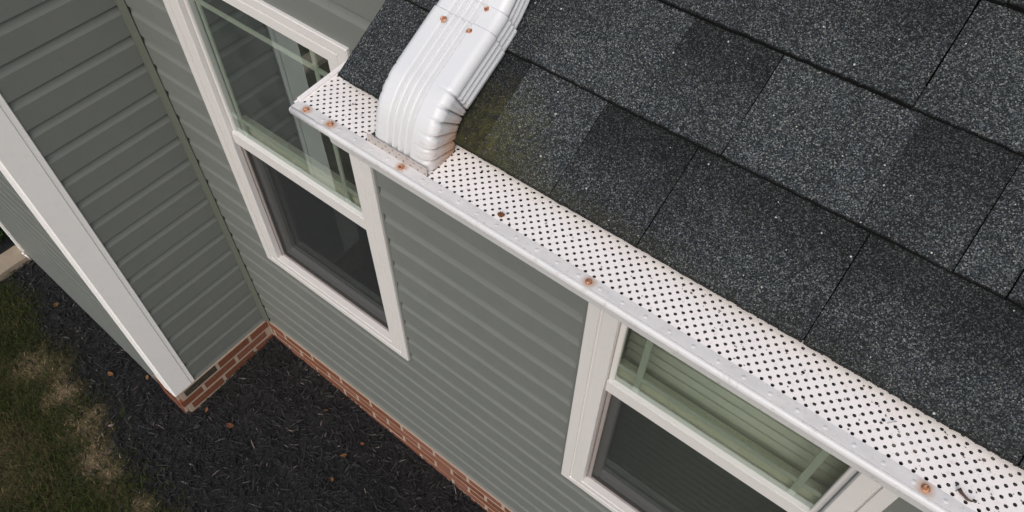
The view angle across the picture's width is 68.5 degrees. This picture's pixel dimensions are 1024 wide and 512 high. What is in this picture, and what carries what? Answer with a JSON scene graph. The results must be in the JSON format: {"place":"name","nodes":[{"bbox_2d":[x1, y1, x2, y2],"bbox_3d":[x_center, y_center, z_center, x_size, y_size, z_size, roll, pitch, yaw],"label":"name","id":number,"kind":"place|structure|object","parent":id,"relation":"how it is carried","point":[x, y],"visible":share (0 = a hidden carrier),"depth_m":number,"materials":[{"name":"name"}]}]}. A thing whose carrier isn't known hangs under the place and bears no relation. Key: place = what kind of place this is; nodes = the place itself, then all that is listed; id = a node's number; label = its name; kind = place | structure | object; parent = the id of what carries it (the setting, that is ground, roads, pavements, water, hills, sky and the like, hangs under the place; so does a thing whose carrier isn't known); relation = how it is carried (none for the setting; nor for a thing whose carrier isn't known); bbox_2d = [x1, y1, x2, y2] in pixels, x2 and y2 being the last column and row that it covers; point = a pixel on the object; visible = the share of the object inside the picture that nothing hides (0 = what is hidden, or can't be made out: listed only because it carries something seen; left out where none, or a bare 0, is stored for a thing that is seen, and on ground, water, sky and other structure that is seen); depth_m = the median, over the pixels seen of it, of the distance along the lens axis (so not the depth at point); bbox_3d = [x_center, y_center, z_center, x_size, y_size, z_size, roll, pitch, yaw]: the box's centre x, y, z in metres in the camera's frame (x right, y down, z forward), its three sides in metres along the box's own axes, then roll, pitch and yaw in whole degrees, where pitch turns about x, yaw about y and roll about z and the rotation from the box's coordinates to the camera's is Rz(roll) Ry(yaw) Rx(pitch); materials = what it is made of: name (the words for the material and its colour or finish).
{"place":"outdoors","nodes":[
{"label":"outdoors","id":0,"kind":"place"},
{"bbox_2d":[0,245,29,280],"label":"path","id":1,"kind":"structure","parent":0,"point":[12,258],"depth_m":4.74,"materials":[{"name":"concrete"}]},
{"bbox_2d":[0,272,201,511],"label":"grass","id":2,"kind":"structure","parent":0,"point":[28,418],"depth_m":4.05,"materials":[{"name":"green plant"}]},
{"bbox_2d":[0,228,485,511],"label":"ground","id":3,"kind":"structure","parent":0,"point":[10,243],"depth_m":4.08,"materials":[{"name":"soil"}]},
{"bbox_2d":[0,227,9,243],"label":"shrub","id":4,"kind":"object","parent":3,"relation":"on","point":[2,232],"visible":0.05,"depth_m":4.79,"materials":[{"name":"green plant"}]},
{"bbox_2d":[0,338,158,511],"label":"dry grass","id":5,"kind":"structure","parent":3,"relation":"on","point":[70,386],"depth_m":4.11,"materials":[{"name":"plant"}]},
{"bbox_2d":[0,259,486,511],"bbox_3d":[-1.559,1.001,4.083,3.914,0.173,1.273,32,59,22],"label":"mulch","id":6,"kind":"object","parent":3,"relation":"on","point":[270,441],"visible":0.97,"depth_m":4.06,"materials":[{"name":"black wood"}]},
{"bbox_2d":[0,0,1023,511],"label":"house","id":7,"kind":"structure","parent":3,"relation":"on","point":[194,212],"depth_m":2.06,"materials":[{"name":"grey plastic"}]},
{"bbox_2d":[163,0,411,360],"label":"window","id":8,"kind":"structure","parent":7,"relation":"in","point":[328,232],"depth_m":2.75,"materials":[{"name":"white plastic"}]},
{"bbox_2d":[375,0,529,179],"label":"downspout","id":9,"kind":"object","parent":7,"relation":"attached to","point":[447,62],"visible":0.95,"depth_m":0.99,"materials":[{"name":"white paint"}]},
{"bbox_2d":[289,60,1023,511],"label":"gutter","id":10,"kind":"object","parent":7,"relation":"attached to","point":[873,472],"visible":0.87,"depth_m":0.94,"materials":[{"name":"white metal"}]},
{"bbox_2d":[292,74,1023,511],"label":"gutter guard","id":11,"kind":"object","parent":10,"relation":"attached to","point":[764,388],"visible":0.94,"depth_m":0.87,"materials":[{"name":"white metal"}]},
{"bbox_2d":[497,211,504,217],"bbox_3d":[-0.014,-0.053,0.965,0.010,0.003,0.008,10,79,-16],"label":"fallen leaf","id":12,"kind":"object","parent":11,"relation":"on","point":[500,214],"visible":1,"depth_m":0.96,"materials":[{"name":"brown plant"}]},
{"bbox_2d":[957,488,977,501],"bbox_3d":[0.452,0.238,0.747,0.020,0.004,0.009,32,59,22],"label":"twig","id":13,"kind":"object","parent":11,"relation":"on","point":[961,492],"visible":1,"depth_m":0.74,"materials":[{"name":"brown wood"}]},
{"bbox_2d":[560,301,901,511],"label":"window","id":14,"kind":"structure","parent":7,"relation":"in","point":[633,443],"depth_m":2.16,"materials":[{"name":"white plastic"}]},
{"bbox_2d":[625,330,848,488],"bbox_3d":[0.584,0.467,2.111,0.634,1.450,0.036,32,59,22],"label":"window blind","id":15,"kind":"object","parent":7,"relation":"attached to","point":[789,446],"depth_m":2.01,"materials":[{"name":"white plastic"}]},
{"bbox_2d":[316,86,1021,503],"bbox_3d":[0.166,0.037,0.900,1.124,0.007,0.064,32,59,22],"label":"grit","id":16,"kind":"object","parent":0,"point":[736,346],"visible":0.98,"depth_m":0.85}
]}

